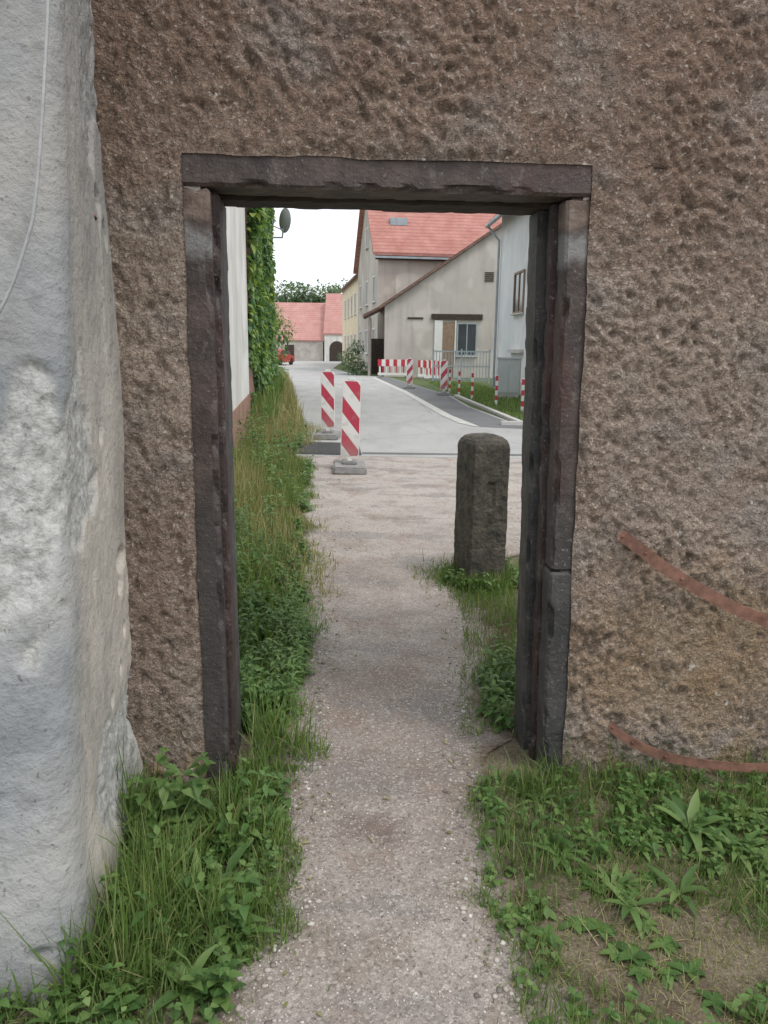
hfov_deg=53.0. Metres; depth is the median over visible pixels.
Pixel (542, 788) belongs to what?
grass
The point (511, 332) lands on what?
walls
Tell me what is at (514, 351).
sill band
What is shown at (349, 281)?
roof slope
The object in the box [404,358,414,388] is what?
traffic beacon
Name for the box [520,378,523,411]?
marker post
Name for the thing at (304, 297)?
broadleaf tree
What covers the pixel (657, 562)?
rusty iron strap
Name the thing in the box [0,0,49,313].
wall cable
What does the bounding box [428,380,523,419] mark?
grass
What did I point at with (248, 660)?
nettle plants
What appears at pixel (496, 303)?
downpipe
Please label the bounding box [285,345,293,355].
lean door
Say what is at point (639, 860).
grass
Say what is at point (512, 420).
kerb
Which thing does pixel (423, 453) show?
road trench strip
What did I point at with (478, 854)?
grass
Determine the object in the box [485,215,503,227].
gutter
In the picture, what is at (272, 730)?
grass
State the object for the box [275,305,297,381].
shrub
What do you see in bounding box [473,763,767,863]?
nettle plants
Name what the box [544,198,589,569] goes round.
jamb
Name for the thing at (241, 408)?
brick base
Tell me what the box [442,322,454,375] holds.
barn door leaf
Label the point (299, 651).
mugwort plants
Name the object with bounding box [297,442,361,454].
road trench patch
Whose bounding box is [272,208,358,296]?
sky
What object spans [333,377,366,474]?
traffic beacon
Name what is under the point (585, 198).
joint
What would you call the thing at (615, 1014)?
clover and weeds
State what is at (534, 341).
jamb right rear
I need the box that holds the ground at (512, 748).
[0,362,767,1023]
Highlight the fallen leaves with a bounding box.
[218,556,515,1023]
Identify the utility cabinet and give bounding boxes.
[497,357,521,397]
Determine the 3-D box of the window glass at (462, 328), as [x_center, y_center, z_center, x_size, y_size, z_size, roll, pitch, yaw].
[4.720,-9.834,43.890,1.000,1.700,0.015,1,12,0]
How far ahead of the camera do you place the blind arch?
48.23 m
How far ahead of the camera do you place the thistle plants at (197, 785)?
2.57 m
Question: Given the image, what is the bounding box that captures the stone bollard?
[453,433,509,583]
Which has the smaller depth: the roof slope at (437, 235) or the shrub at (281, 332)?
the shrub at (281, 332)
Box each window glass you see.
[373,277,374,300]
[458,324,475,354]
[514,272,522,311]
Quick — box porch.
[363,307,383,375]
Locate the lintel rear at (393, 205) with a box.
[218,194,559,214]
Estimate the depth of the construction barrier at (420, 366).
41.80 m
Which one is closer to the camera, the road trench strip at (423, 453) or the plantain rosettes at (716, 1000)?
the plantain rosettes at (716, 1000)
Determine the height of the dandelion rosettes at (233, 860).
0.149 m
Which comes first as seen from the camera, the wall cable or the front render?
the wall cable
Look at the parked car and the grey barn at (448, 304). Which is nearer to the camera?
the grey barn at (448, 304)
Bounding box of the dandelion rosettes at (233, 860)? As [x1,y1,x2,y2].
[24,775,293,1023]
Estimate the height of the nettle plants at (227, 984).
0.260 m
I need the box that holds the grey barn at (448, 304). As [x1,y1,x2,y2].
[379,223,501,377]
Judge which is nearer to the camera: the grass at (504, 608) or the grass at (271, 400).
the grass at (504, 608)
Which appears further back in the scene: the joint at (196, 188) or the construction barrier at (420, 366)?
the construction barrier at (420, 366)
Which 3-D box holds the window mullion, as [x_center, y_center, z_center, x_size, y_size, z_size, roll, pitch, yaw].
[4.774,-7.783,27.270,0.030,1.300,0.060,0,12,-3]
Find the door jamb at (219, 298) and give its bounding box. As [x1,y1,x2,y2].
[210,191,238,776]
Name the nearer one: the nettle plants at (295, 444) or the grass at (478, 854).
the grass at (478, 854)
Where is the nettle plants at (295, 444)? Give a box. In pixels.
[232,404,320,534]
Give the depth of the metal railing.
37.24 m
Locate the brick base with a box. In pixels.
[232,393,250,450]
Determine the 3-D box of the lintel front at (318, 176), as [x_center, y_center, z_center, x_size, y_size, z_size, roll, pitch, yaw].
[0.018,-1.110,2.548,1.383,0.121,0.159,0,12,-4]
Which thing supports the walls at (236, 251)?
on the ground at (512, 748)
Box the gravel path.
[207,456,599,1023]
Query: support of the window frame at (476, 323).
in the grey barn at (448, 304)
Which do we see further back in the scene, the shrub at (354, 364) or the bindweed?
the shrub at (354, 364)
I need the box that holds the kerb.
[454,394,522,425]
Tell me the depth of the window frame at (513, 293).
27.98 m
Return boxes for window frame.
[456,323,458,355]
[475,323,476,355]
[512,273,515,313]
[522,269,525,311]
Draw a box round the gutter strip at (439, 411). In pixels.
[372,377,479,426]
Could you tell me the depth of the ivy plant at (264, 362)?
17.09 m
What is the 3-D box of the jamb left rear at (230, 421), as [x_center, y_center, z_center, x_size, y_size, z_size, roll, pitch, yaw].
[-0.624,-0.019,2.905,0.109,2.177,0.174,0,12,-4]
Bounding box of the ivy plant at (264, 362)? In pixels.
[246,208,279,414]
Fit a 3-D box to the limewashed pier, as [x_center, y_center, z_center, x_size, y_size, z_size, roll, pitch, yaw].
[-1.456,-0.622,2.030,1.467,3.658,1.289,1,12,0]
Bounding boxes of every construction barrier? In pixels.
[378,359,406,377]
[417,360,437,378]
[424,361,440,380]
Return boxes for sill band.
[507,349,522,352]
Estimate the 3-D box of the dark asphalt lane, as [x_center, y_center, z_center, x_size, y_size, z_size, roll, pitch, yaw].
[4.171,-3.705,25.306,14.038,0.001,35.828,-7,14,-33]
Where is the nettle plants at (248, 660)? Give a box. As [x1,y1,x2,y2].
[235,502,315,735]
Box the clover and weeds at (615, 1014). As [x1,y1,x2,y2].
[467,765,767,1023]
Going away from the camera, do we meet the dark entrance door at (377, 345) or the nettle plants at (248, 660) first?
the nettle plants at (248, 660)
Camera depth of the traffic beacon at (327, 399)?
13.75 m
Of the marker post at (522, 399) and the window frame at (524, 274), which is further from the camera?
the window frame at (524, 274)
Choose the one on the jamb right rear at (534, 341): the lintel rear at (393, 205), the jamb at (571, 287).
the lintel rear at (393, 205)
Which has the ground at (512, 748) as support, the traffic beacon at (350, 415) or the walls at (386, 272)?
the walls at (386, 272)
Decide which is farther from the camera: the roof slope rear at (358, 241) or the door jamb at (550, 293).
the roof slope rear at (358, 241)
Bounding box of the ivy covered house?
[245,208,255,410]
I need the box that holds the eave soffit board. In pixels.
[375,255,449,260]
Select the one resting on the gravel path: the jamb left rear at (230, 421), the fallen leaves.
the fallen leaves
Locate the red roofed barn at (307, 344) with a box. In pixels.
[274,302,325,360]
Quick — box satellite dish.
[271,209,290,237]
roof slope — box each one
[339,274,357,291]
[367,211,501,256]
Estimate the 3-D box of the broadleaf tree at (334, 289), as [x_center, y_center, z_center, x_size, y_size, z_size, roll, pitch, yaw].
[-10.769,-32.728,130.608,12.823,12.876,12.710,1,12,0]
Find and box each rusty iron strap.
[608,721,767,771]
[616,530,767,627]
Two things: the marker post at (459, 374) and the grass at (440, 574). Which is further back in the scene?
the marker post at (459, 374)
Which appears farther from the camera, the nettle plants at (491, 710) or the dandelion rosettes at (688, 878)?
the nettle plants at (491, 710)
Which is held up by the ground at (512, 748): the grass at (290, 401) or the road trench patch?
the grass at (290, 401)
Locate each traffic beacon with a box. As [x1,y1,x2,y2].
[313,369,340,439]
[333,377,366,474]
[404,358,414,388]
[437,359,449,395]
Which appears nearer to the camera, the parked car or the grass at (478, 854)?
the grass at (478, 854)
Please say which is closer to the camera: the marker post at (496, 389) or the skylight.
the marker post at (496, 389)
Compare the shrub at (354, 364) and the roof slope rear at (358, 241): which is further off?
the roof slope rear at (358, 241)
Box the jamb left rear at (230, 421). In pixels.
[221,201,241,756]
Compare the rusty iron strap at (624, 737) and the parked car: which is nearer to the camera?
the rusty iron strap at (624, 737)
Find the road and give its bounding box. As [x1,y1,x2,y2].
[279,361,522,457]
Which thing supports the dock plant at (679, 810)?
on the ground at (512, 748)
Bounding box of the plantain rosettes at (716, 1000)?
[495,836,736,1023]
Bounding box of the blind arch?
[395,273,419,294]
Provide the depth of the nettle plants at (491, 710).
3.46 m
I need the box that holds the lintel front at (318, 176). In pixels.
[182,153,591,202]
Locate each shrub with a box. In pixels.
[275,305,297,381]
[338,339,373,375]
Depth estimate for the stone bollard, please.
5.27 m
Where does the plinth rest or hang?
on the ground at (512, 748)
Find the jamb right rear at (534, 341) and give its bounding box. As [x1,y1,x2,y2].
[514,210,548,749]
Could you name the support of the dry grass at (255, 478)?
on the ground at (512, 748)
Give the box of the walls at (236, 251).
[227,207,248,410]
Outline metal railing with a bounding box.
[432,349,490,382]
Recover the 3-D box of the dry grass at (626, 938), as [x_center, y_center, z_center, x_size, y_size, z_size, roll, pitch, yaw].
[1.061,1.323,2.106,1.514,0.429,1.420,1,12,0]
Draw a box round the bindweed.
[441,557,518,593]
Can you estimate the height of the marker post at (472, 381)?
0.880 m
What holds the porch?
on the ground at (512, 748)
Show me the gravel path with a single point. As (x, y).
(399, 495)
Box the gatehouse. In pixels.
[323,293,341,360]
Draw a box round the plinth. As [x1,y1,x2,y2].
[494,377,524,395]
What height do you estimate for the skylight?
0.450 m
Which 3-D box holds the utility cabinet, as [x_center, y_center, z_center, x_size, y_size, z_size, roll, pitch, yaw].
[4.205,-4.517,25.917,0.820,1.360,0.400,3,12,12]
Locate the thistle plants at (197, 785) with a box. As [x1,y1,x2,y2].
[127,747,215,830]
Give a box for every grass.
[0,732,311,1023]
[209,552,550,1023]
[233,399,346,602]
[233,434,335,761]
[250,370,288,429]
[250,370,306,429]
[407,549,518,605]
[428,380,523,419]
[446,561,517,736]
[452,718,767,1023]
[487,603,516,669]
[489,789,767,1023]
[495,750,574,809]
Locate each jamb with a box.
[183,187,229,783]
[535,565,571,774]
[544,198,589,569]
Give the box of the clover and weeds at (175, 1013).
[9,780,289,1023]
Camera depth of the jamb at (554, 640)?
2.88 m
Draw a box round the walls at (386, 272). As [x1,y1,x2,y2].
[358,211,444,372]
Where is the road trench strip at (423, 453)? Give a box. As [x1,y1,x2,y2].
[362,452,521,455]
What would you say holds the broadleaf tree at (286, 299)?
on the ground at (512, 748)
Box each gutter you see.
[374,256,448,259]
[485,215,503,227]
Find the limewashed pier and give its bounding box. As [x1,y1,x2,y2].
[0,0,142,1008]
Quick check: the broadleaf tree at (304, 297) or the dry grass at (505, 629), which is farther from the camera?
the broadleaf tree at (304, 297)
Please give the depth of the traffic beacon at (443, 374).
27.15 m
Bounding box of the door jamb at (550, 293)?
[528,204,558,759]
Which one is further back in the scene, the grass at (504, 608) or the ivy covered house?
the ivy covered house
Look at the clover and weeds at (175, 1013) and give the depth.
2.06 m
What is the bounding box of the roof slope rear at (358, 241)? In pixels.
[353,211,364,273]
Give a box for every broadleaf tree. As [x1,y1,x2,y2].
[273,280,325,302]
[275,295,289,302]
[286,279,341,302]
[319,278,348,301]
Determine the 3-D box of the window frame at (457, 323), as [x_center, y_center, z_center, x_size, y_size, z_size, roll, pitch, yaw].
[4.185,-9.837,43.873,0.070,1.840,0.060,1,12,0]
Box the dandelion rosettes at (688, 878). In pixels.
[514,786,767,942]
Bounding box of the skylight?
[389,217,406,224]
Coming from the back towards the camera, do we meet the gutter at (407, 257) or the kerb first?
the gutter at (407, 257)
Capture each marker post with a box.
[448,369,450,391]
[458,371,460,394]
[471,372,473,397]
[495,375,498,404]
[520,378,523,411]
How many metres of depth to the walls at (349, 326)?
69.76 m
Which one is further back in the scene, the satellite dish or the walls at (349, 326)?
the walls at (349, 326)
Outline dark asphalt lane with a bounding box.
[376,377,522,428]
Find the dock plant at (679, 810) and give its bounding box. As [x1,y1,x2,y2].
[653,785,767,883]
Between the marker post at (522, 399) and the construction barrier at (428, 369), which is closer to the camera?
the marker post at (522, 399)
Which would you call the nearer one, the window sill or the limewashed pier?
the limewashed pier
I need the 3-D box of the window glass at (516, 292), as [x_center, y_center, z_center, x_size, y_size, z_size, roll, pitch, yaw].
[4.796,-7.783,27.271,0.017,1.300,1.400,0,12,-3]
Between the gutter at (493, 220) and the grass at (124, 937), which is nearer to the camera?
the grass at (124, 937)
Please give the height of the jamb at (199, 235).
2.179 m
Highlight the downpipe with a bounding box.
[487,227,499,386]
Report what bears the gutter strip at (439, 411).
on the road
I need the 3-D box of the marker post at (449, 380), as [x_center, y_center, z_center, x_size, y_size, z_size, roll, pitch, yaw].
[2.512,-5.031,29.390,0.080,0.880,0.080,1,12,0]
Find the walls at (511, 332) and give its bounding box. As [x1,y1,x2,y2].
[495,215,530,381]
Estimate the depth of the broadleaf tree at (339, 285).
131.95 m
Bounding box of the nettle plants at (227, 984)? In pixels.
[0,758,291,1023]
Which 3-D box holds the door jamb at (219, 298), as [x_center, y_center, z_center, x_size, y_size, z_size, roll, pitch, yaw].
[-0.610,0.013,2.765,0.118,2.173,0.116,0,12,-4]
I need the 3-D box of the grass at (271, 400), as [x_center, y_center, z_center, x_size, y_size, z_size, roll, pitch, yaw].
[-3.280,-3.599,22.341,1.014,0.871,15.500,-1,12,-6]
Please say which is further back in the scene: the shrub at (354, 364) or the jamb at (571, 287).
the shrub at (354, 364)
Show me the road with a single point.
(392, 419)
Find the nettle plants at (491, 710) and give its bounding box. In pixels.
[475,623,516,732]
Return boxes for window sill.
[510,312,523,315]
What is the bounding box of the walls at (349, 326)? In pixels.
[342,276,357,367]
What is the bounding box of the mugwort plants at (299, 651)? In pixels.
[257,582,323,717]
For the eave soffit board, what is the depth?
47.77 m
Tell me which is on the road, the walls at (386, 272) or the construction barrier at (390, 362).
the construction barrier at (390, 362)
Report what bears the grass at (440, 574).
on the ground at (512, 748)
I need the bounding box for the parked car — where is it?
[276,349,294,364]
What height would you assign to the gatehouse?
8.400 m
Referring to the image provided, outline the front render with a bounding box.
[91,0,767,786]
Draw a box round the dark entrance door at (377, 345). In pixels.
[371,339,383,373]
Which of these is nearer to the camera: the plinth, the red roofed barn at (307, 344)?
the plinth

